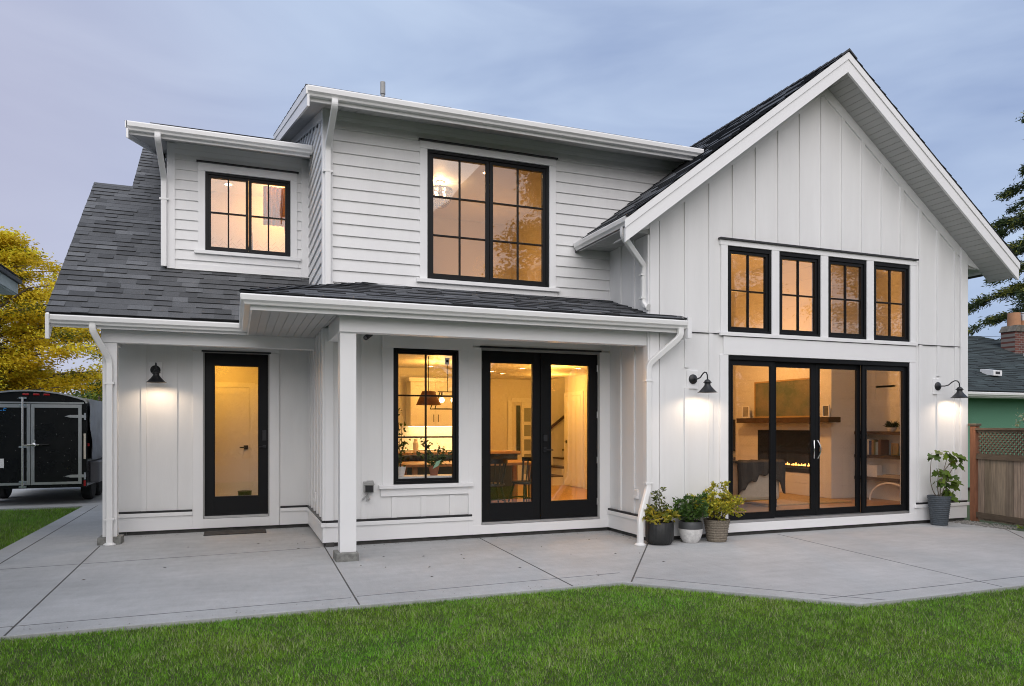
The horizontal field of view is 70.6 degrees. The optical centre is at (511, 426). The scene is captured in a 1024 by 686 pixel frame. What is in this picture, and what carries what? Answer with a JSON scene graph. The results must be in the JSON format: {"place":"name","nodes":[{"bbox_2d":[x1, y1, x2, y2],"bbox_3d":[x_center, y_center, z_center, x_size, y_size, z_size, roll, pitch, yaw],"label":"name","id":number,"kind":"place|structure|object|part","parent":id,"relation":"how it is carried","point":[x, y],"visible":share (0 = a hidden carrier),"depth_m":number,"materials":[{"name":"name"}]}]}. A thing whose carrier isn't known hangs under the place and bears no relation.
{"place":"outdoors","nodes":[
{"label":"outdoors","id":0,"kind":"place"},
{"bbox_2d":[0,507,80,548],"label":"lawn grass","id":1,"kind":"structure","parent":0,"point":[16,514],"depth_m":12.25,"materials":[{"name":"green plant"}]},
{"bbox_2d":[0,487,101,510],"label":"driveway","id":2,"kind":"structure","parent":0,"point":[41,498],"depth_m":15.63,"materials":[{"name":"concrete"}]},
{"bbox_2d":[0,390,101,498],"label":"cargo trailer","id":3,"kind":"object","parent":2,"relation":"on","point":[49,439],"visible":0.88,"depth_m":14.52,"materials":[{"name":"painted metal"},{"name":"aluminium"},{"name":"rubber"}]},
{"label":"door","id":4,"kind":"part","parent":3,"relation":"part of","materials":[{"name":"metal"}]},
{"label":"door","id":5,"kind":"part","parent":3,"relation":"part of","materials":[{"name":"metal"}]},
{"bbox_2d":[238,490,251,495],"bbox_3d":[-4.505,1.225,12.195,0.240,0.270,0.240,0,0,-21],"label":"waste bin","id":6,"kind":"object","parent":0,"point":[244,492],"visible":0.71,"depth_m":12.11,"materials":[{"name":"green"}]},
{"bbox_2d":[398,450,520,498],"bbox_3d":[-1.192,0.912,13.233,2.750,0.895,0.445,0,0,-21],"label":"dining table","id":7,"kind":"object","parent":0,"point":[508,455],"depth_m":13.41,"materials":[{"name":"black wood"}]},
{"bbox_2d":[413,439,418,451],"bbox_3d":[-1.735,0.345,13.043,0.100,0.240,0.100,0,0,-21],"label":"paper roll","id":8,"kind":"object","parent":7,"relation":"on","point":[415,445],"visible":0.91,"depth_m":13.01,"materials":[{"name":"white paper"}]},
{"bbox_2d":[0,505,1023,641],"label":"patio","id":9,"kind":"structure","parent":0,"point":[167,583],"depth_m":7.97,"materials":[{"name":"concrete"}]},
{"bbox_2d":[203,528,265,535],"bbox_3d":[-4.106,1.571,10.736,0.860,0.014,0.390,0,0,-21],"label":"doormat","id":10,"kind":"object","parent":9,"relation":"on","point":[230,532],"visible":1,"depth_m":10.68,"materials":[{"name":"black rubber"}]},
{"bbox_2d":[0,526,1022,627],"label":"tooled joint","id":11,"kind":"object","parent":9,"relation":"on","point":[523,581],"visible":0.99,"depth_m":7.12,"materials":[{"name":"grey concrete"}]},
{"bbox_2d":[0,505,1022,635],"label":"expansion joint","id":12,"kind":"object","parent":9,"relation":"on","point":[19,621],"visible":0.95,"depth_m":7.96,"materials":[{"name":"grey concrete"}]},
{"bbox_2d":[45,48,1020,561],"bbox_3d":[-1.014,-2.418,16.330,14.281,8.096,15.081,0,0,-21],"label":"farmhouse","id":13,"kind":"object","parent":9,"relation":"on","point":[559,302],"visible":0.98,"depth_m":10.61,"materials":[{"name":"white wood"}]},
{"bbox_2d":[147,361,166,382],"bbox_3d":[-5.103,-0.784,10.389,0.270,0.321,0.425,0,0,-21],"label":"wall lamp","id":14,"kind":"object","parent":13,"relation":"attached to","point":[155,371],"visible":1,"depth_m":10.43,"materials":[{"name":"black metal"}]},
{"bbox_2d":[215,382,254,495],"bbox_3d":[-4.921,0.300,12.301,1.040,2.100,0.085,0,0,-21],"label":"interior door","id":15,"kind":"structure","parent":13,"relation":"in","point":[233,406],"depth_m":12.39,"materials":[{"name":"white wood"}]},
{"bbox_2d":[205,353,267,515],"bbox_3d":[-4.179,0.121,10.980,0.904,2.446,0.124,0,0,-21],"label":"door","id":16,"kind":"structure","parent":13,"relation":"in","point":[245,504],"depth_m":10.99,"materials":[{"name":"black wood"}]},
{"bbox_2d":[194,160,300,267],"bbox_3d":[-4.021,-3.208,11.045,1.520,1.487,0.175,0,0,-21],"label":"window","id":17,"kind":"structure","parent":13,"relation":"in","point":[207,170],"depth_m":11.02,"materials":[{"name":"white wood"}]},
{"bbox_2d":[263,186,284,230],"bbox_3d":[-3.965,-3.670,12.295,0.500,0.780,0.040,0,0,-21],"label":"curtain","id":18,"kind":"object","parent":13,"relation":"hanging from","point":[276,202],"visible":0.66,"depth_m":12.27,"materials":[{"name":"beige fabric"}]},
{"bbox_2d":[363,334,372,339],"bbox_3d":[-1.849,-1.197,9.247,0.089,0.213,0.191,0,0,11],"label":"security camera","id":19,"kind":"object","parent":13,"relation":"attached to","point":[366,336],"visible":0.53,"depth_m":9.17,"materials":[{"name":"black plastic"}]},
{"bbox_2d":[398,408,410,475],"bbox_3d":[-1.541,0.218,10.096,0.254,0.954,0.175,0,0,12],"label":"house plant","id":20,"kind":"object","parent":13,"relation":"on","point":[401,470],"visible":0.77,"depth_m":10.09,"materials":[{"name":"green plant"}]},
{"bbox_2d":[402,455,424,474],"bbox_3d":[-1.639,0.937,12.509,0.484,0.854,0.499,0,0,-25],"label":"dining chair","id":21,"kind":"object","parent":13,"relation":"on","point":[409,457],"visible":0.17,"depth_m":12.68,"materials":[{"name":"black wood"}]},
{"bbox_2d":[398,449,451,451],"bbox_3d":[-2.065,0.900,13.526,3.250,0.920,0.538,0,0,-21],"label":"base cabinet","id":22,"kind":"object","parent":13,"relation":"on","point":[411,450],"visible":0.05,"depth_m":13.58,"materials":[{"name":"white wood"}]},
{"bbox_2d":[378,335,473,496],"bbox_3d":[-1.184,-0.137,9.959,1.320,2.165,0.175,0,0,-21],"label":"window","id":23,"kind":"structure","parent":13,"relation":"in","point":[392,346],"depth_m":9.94,"materials":[{"name":"white wood"}]},
{"bbox_2d":[404,377,451,425],"bbox_3d":[-1.281,-0.455,13.897,1.500,0.910,0.412,0,0,-21],"label":"wall cabinet","id":24,"kind":"object","parent":13,"relation":"attached to","point":[415,414],"depth_m":13.62,"materials":[{"name":"white wood"}]},
{"bbox_2d":[411,382,435,425],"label":"cabinet door","id":25,"kind":"structure","parent":24,"relation":"in","point":[417,411],"depth_m":13.55,"materials":[{"name":"white wood"}]},
{"bbox_2d":[436,382,451,425],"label":"cabinet door","id":26,"kind":"structure","parent":24,"relation":"in","point":[443,417],"depth_m":13.72,"materials":[{"name":"white wood"}]},
{"bbox_2d":[416,356,440,404],"bbox_3d":[-1.338,-0.730,11.589,0.400,0.780,0.400,0,0,-21],"label":"pendant lamp","id":27,"kind":"object","parent":13,"relation":"hanging from","point":[430,401],"visible":0.88,"depth_m":11.47,"materials":[{"name":"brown wood"}]},
{"bbox_2d":[411,438,451,474],"bbox_3d":[-1.126,0.430,10.262,0.634,0.531,0.250,0,0,-21],"label":"house plant","id":28,"kind":"object","parent":13,"relation":"on","point":[433,469],"visible":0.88,"depth_m":10.23,"materials":[{"name":"green plant"}]},
{"bbox_2d":[430,365,451,409],"bbox_3d":[-1.088,-0.702,12.221,0.534,0.837,0.314,0,0,-21],"label":"lantern pendant","id":29,"kind":"object","parent":13,"relation":"hanging from","point":[440,400],"visible":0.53,"depth_m":12.20,"materials":[{"name":"white"}]},
{"bbox_2d":[433,181,451,208],"bbox_3d":[-1.187,-3.823,11.947,0.406,0.424,0.406,0,0,-21],"label":"chandelier","id":30,"kind":"object","parent":13,"relation":"hanging from","point":[440,190],"visible":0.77,"depth_m":11.88,"materials":[{"name":"glass"}]},
{"bbox_2d":[399,460,530,501],"bbox_3d":[-0.753,0.983,12.242,2.360,0.755,1.000,0,0,-21],"label":"dining table","id":31,"kind":"object","parent":13,"relation":"on","point":[414,465],"visible":0.27,"depth_m":12.12,"materials":[{"name":"brown wood"}]},
{"bbox_2d":[416,138,559,296],"bbox_3d":[-0.321,-2.898,10.290,2.140,2.067,0.175,0,0,-21],"label":"window","id":32,"kind":"structure","parent":13,"relation":"in","point":[430,149],"depth_m":10.28,"materials":[{"name":"white wood"}]},
{"bbox_2d":[491,459,507,502],"bbox_3d":[-0.333,0.937,11.368,0.484,0.854,0.499,0,0,-19],"label":"dining chair","id":33,"kind":"object","parent":13,"relation":"on","point":[504,462],"visible":0.48,"depth_m":11.26,"materials":[{"name":"black wood"}]},
{"bbox_2d":[482,350,542,521],"bbox_3d":[-0.006,0.140,10.429,0.943,2.434,0.070,0,0,-21],"label":"door","id":34,"kind":"structure","parent":13,"relation":"in","point":[533,509],"depth_m":10.46,"materials":[{"name":"black wood"}]},
{"bbox_2d":[508,457,530,501],"bbox_3d":[0.226,0.937,11.798,0.499,0.854,0.484,0,0,-39],"label":"dining chair","id":35,"kind":"object","parent":13,"relation":"on","point":[523,481],"visible":0.62,"depth_m":11.88,"materials":[{"name":"black wood"}]},
{"bbox_2d":[521,403,530,479],"bbox_3d":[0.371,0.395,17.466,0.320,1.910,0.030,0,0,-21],"label":"interior door","id":36,"kind":"structure","parent":13,"relation":"in","point":[525,407],"depth_m":17.45,"materials":[{"name":"grey wood"}]},
{"bbox_2d":[543,353,597,518],"bbox_3d":[0.865,0.140,10.735,0.915,2.434,0.123,0,0,-21],"label":"door","id":37,"kind":"structure","parent":13,"relation":"in","point":[587,507],"depth_m":10.78,"materials":[{"name":"black wood"}]},
{"bbox_2d":[564,391,583,487],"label":"interior door","id":38,"kind":"structure","parent":13,"relation":"in","point":[573,405],"depth_m":16.14,"materials":[{"name":"white wood"}]},
{"bbox_2d":[687,370,716,392],"bbox_3d":[2.652,-0.625,9.995,0.290,0.321,0.405,0,0,-21],"label":"wall lamp","id":39,"kind":"object","parent":13,"relation":"attached to","point":[692,379],"visible":1,"depth_m":10.11,"materials":[{"name":"black metal"}]},
{"bbox_2d":[733,420,735,450],"bbox_3d":[5.485,0.220,17.049,0.068,0.760,1.190,0,0,-21],"label":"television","id":40,"kind":"object","parent":13,"relation":"attached to","point":[734,435],"depth_m":17.34,"materials":[{"name":"black"}]},
{"bbox_2d":[728,246,770,333],"bbox_3d":[3.430,-1.970,10.557,0.781,1.236,0.112,0,0,-21],"label":"window","id":41,"kind":"structure","parent":13,"relation":"in","point":[732,250],"depth_m":10.55,"materials":[{"name":"black metal"}]},
{"bbox_2d":[729,360,774,519],"bbox_3d":[3.493,0.197,10.574,0.835,2.323,0.046,0,0,-21],"label":"sliding door","id":42,"kind":"structure","parent":13,"relation":"in","point":[771,364],"depth_m":10.66,"materials":[{"name":"black glass"}]},
{"bbox_2d":[733,463,778,507],"bbox_3d":[3.958,0.980,12.442,0.940,0.760,0.920,0,0,-21],"label":"armchair","id":43,"kind":"object","parent":13,"relation":"on","point":[757,490],"visible":0.3,"depth_m":11.99,"materials":[{"name":"beige fabric"}]},
{"bbox_2d":[733,459,785,494],"bbox_3d":[4.085,0.849,12.116,0.998,0.571,0.380,0,0,-21],"label":"throw blanket","id":44,"kind":"object","parent":43,"relation":"on","point":[749,471],"visible":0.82,"depth_m":11.93,"materials":[{"name":"grey fabric"}]},
{"bbox_2d":[775,362,814,516],"bbox_3d":[4.250,0.197,10.895,0.828,2.323,0.097,0,0,-21],"label":"sliding door","id":45,"kind":"structure","parent":13,"relation":"in","point":[811,366],"depth_m":11.02,"materials":[{"name":"black metal"}]},
{"bbox_2d":[736,260,856,498],"bbox_3d":[5.779,-1.030,14.854,1.110,4.780,3.000,0,0,-21],"label":"fireplace","id":46,"kind":"object","parent":13,"relation":"on","point":[837,441],"visible":0.52,"depth_m":14.23,"materials":[{"name":"beige"}]},
{"bbox_2d":[742,406,749,417],"bbox_3d":[5.035,-0.307,15.575,0.025,0.265,0.240,0,0,-21],"label":"photo frame","id":47,"kind":"object","parent":46,"relation":"on","point":[745,411],"visible":0.81,"depth_m":15.56,"materials":[{"name":"white wood"}]},
{"bbox_2d":[754,378,808,417],"bbox_3d":[5.492,-0.557,14.717,0.025,0.765,1.650,0,0,-21],"label":"painting","id":48,"kind":"object","parent":46,"relation":"on","point":[792,397],"visible":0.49,"depth_m":14.62,"materials":[{"name":"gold metal"}]},
{"bbox_2d":[822,405,829,416],"bbox_3d":[5.880,-0.287,13.538,0.025,0.225,0.170,0,0,-21],"label":"photo frame","id":49,"kind":"object","parent":46,"relation":"on","point":[825,410],"visible":1,"depth_m":13.53,"materials":[{"name":"white wood"}]},
{"bbox_2d":[741,492,851,505],"bbox_3d":[4.738,1.349,13.759,1.900,0.017,2.500,0,0,-21],"label":"rug","id":50,"kind":"object","parent":13,"relation":"on","point":[788,499],"visible":0.36,"depth_m":12.91,"materials":[{"name":"fabric"}]},
{"bbox_2d":[779,251,819,336],"bbox_3d":[4.291,-1.970,10.887,0.786,1.236,0.112,0,0,-21],"label":"window","id":51,"kind":"structure","parent":13,"relation":"in","point":[814,259],"depth_m":10.88,"materials":[{"name":"black metal"}]},
{"bbox_2d":[815,364,859,514],"bbox_3d":[5.061,0.197,11.207,0.903,2.323,0.096,0,0,-21],"label":"sliding door","id":52,"kind":"structure","parent":13,"relation":"in","point":[852,509],"depth_m":11.20,"materials":[{"name":"black glass"}]},
{"bbox_2d":[828,257,865,338],"bbox_3d":[5.155,-1.970,11.219,0.776,1.236,0.112,0,0,-21],"label":"window","id":53,"kind":"structure","parent":13,"relation":"in","point":[860,264],"depth_m":11.23,"materials":[{"name":"black metal"}]},
{"bbox_2d":[854,431,899,434],"bbox_3d":[6.903,0.125,13.090,0.285,0.060,1.500,0,0,-21],"label":"shelf","id":54,"kind":"object","parent":13,"relation":"attached to","point":[883,432],"depth_m":13.12,"materials":[{"name":"brown wood"}]},
{"bbox_2d":[883,420,899,430],"bbox_3d":[6.868,-0.008,13.077,0.305,0.202,0.288,0,0,-21],"label":"succulent","id":55,"kind":"object","parent":54,"relation":"on","point":[892,426],"visible":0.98,"depth_m":13.03,"materials":[{"name":"green plant"}]},
{"bbox_2d":[854,454,899,459],"bbox_3d":[6.903,0.560,13.090,0.285,0.060,1.500,0,0,-21],"label":"shelf","id":56,"kind":"object","parent":13,"relation":"attached to","point":[885,456],"depth_m":13.10,"materials":[{"name":"brown wood"}]},
{"bbox_2d":[869,441,871,454],"bbox_3d":[6.745,0.400,13.466,0.200,0.255,0.052,0,0,-21],"label":"book","id":57,"kind":"object","parent":56,"relation":"on","point":[870,447],"visible":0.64,"depth_m":13.42,"materials":[{"name":"blue paper"}]},
{"bbox_2d":[867,439,876,454],"bbox_3d":[6.728,0.383,13.512,0.200,0.290,0.038,0,0,-21],"label":"book","id":58,"kind":"object","parent":56,"relation":"on","point":[868,440],"visible":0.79,"depth_m":13.48,"materials":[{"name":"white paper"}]},
{"bbox_2d":[872,440,873,454],"bbox_3d":[6.764,0.388,13.417,0.200,0.279,0.046,0,0,-21],"label":"book","id":59,"kind":"object","parent":56,"relation":"on","point":[872,447],"visible":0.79,"depth_m":13.37,"materials":[{"name":"brown paper"}]},
{"bbox_2d":[874,440,877,454],"bbox_3d":[6.781,0.394,13.375,0.200,0.268,0.036,0,0,-21],"label":"book","id":60,"kind":"object","parent":56,"relation":"on","point":[875,441],"visible":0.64,"depth_m":13.34,"materials":[{"name":"grey paper"}]},
{"bbox_2d":[878,440,888,454],"bbox_3d":[6.819,0.388,13.275,0.200,0.280,0.054,0,0,-21],"label":"book","id":61,"kind":"object","parent":56,"relation":"on","point":[883,447],"visible":1,"depth_m":13.25,"materials":[{"name":"brown paper"}]},
{"bbox_2d":[891,443,898,454],"bbox_3d":[6.936,0.417,13.102,0.025,0.215,0.140,0,0,-21],"label":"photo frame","id":62,"kind":"object","parent":56,"relation":"on","point":[894,448],"visible":1,"depth_m":13.09,"materials":[{"name":"metal"}]},
{"bbox_2d":[854,476,899,482],"bbox_3d":[6.903,0.970,13.090,0.285,0.060,1.500,0,0,-21],"label":"shelf","id":63,"kind":"object","parent":13,"relation":"attached to","point":[883,479],"depth_m":13.12,"materials":[{"name":"brown wood"}]},
{"bbox_2d":[867,464,881,476],"bbox_3d":[6.754,0.829,13.472,0.140,0.218,0.220,0,0,-21],"label":"storage box","id":64,"kind":"object","parent":63,"relation":"on","point":[874,470],"visible":0.79,"depth_m":13.39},
{"bbox_2d":[877,474,899,478],"bbox_3d":[6.955,0.909,12.949,0.220,0.058,0.800,0,0,-21],"label":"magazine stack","id":65,"kind":"object","parent":63,"relation":"on","point":[893,476],"visible":0.43,"depth_m":13.07,"materials":[{"name":"beige"}]},
{"bbox_2d":[860,365,905,512],"bbox_3d":[5.911,0.197,11.501,0.925,2.323,0.046,0,0,-21],"label":"sliding door","id":66,"kind":"structure","parent":13,"relation":"in","point":[864,508],"depth_m":11.37,"materials":[{"name":"black glass"}]},
{"bbox_2d":[869,482,899,499],"bbox_3d":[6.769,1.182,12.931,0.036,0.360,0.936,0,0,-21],"label":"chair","id":67,"kind":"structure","parent":13,"relation":"on","point":[874,488],"depth_m":13.13,"materials":[{"name":"brown wood"}]},
{"bbox_2d":[872,370,899,406],"bbox_3d":[6.926,-0.735,13.398,0.028,0.730,0.620,0,0,-21],"label":"side window","id":68,"kind":"structure","parent":13,"relation":"in","point":[893,402],"depth_m":13.35,"materials":[{"name":"glass"}]},
{"bbox_2d":[874,262,909,341],"bbox_3d":[6.014,-1.970,11.548,0.776,1.236,0.112,0,0,-21],"label":"window","id":69,"kind":"structure","parent":13,"relation":"in","point":[905,269],"depth_m":11.56,"materials":[{"name":"black glass"}]},
{"bbox_2d":[933,378,968,397],"bbox_3d":[7.165,-0.620,11.809,0.515,0.321,0.270,0,0,30],"label":"wall lamp","id":70,"kind":"object","parent":13,"relation":"attached to","point":[937,386],"visible":1,"depth_m":11.79,"materials":[{"name":"black metal"}]},
{"bbox_2d":[642,487,680,544],"bbox_3d":[1.959,1.196,9.720,0.543,0.768,0.561,0,0,39],"label":"potted shrub","id":71,"kind":"object","parent":9,"relation":"on","point":[659,531],"visible":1,"depth_m":9.60,"materials":[{"name":"grey ceramic"}]},
{"bbox_2d":[665,492,710,542],"bbox_3d":[2.433,1.241,9.855,0.605,0.678,0.579,0,0,31],"label":"potted shrub","id":72,"kind":"object","parent":9,"relation":"on","point":[690,528],"visible":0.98,"depth_m":9.73,"materials":[{"name":"green plant"}]},
{"bbox_2d":[687,481,746,541],"bbox_3d":[2.828,1.166,9.948,0.786,0.828,0.642,0,0,25],"label":"potted shrub","id":73,"kind":"object","parent":9,"relation":"on","point":[716,523],"visible":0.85,"depth_m":9.84,"materials":[{"name":"green plant"}]},
{"bbox_2d":[927,450,967,525],"bbox_3d":[6.938,0.976,11.558,0.821,1.208,0.412,0,0,-10],"label":"potted fig","id":74,"kind":"object","parent":9,"relation":"on","point":[939,508],"visible":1,"depth_m":11.52,"materials":[{"name":"plant"}]},
{"bbox_2d":[968,423,1023,526],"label":"wooden fence","id":75,"kind":"object","parent":9,"relation":"on","point":[997,486],"visible":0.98,"depth_m":11.57,"materials":[{"name":"brown wood"}]},
{"bbox_2d":[0,509,1023,685],"bbox_3d":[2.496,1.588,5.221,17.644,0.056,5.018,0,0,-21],"label":"lawn grass","id":76,"kind":"structure","parent":0,"point":[685,639],"depth_m":5.29,"materials":[{"name":"green plant"}]},
{"bbox_2d":[0,263,22,294],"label":"neighbour garage","id":77,"kind":"structure","parent":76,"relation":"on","point":[10,280],"depth_m":11.59,"materials":[{"name":"paint"}]},
{"bbox_2d":[0,0,1023,396],"label":"sky","id":78,"kind":"structure","parent":0,"point":[72,72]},
{"bbox_2d":[950,520,1020,529],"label":"gravel","id":79,"kind":"structure","parent":0,"point":[995,525],"depth_m":11.51,"materials":[{"name":"grey gravel"}]},
{"bbox_2d":[965,487,1023,530],"bbox_3d":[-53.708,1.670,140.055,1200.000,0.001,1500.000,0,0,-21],"label":"ground","id":80,"kind":"structure","parent":0,"point":[968,514],"depth_m":12.74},
{"bbox_2d":[0,226,101,394],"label":"golden tree","id":81,"kind":"object","parent":80,"relation":"on","point":[23,314],"visible":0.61,"depth_m":25.93,"materials":[{"name":"yellow plant"}]},
{"bbox_2d":[63,388,101,400],"bbox_3d":[-14.517,0.224,25.243,5.266,3.523,4.359,0,0,0],"label":"green bush","id":82,"kind":"object","parent":80,"relation":"on","point":[95,397],"depth_m":25.19,"materials":[{"name":"green plant"}]},
{"bbox_2d":[64,343,101,399],"bbox_3d":[-15.455,-2.173,32.366,8.312,7.924,8.953,0,0,-21],"label":"golden tree","id":83,"kind":"object","parent":80,"relation":"on","point":[98,382],"visible":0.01,"depth_m":30.50,"materials":[{"name":"yellow plant"}]},
{"bbox_2d":[67,380,101,399],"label":"distant tree","id":84,"kind":"object","parent":80,"relation":"on","point":[79,395],"depth_m":44.98,"materials":[{"name":"green plant"}]},
{"bbox_2d":[968,312,1023,486],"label":"green bungalow","id":85,"kind":"object","parent":80,"relation":"on","point":[999,364],"visible":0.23,"depth_m":19.42,"materials":[{"name":"paint"}]},
{"bbox_2d":[968,111,1023,391],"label":"conifer","id":86,"kind":"object","parent":80,"relation":"on","point":[1017,248],"visible":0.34,"depth_m":30.60,"materials":[{"name":"green plant"}]},
{"bbox_2d":[1012,408,1023,434],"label":"blossom shrub","id":87,"kind":"object","parent":80,"relation":"on","point":[1016,425],"visible":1,"depth_m":11.90,"materials":[{"name":"white plant"}]}
]}

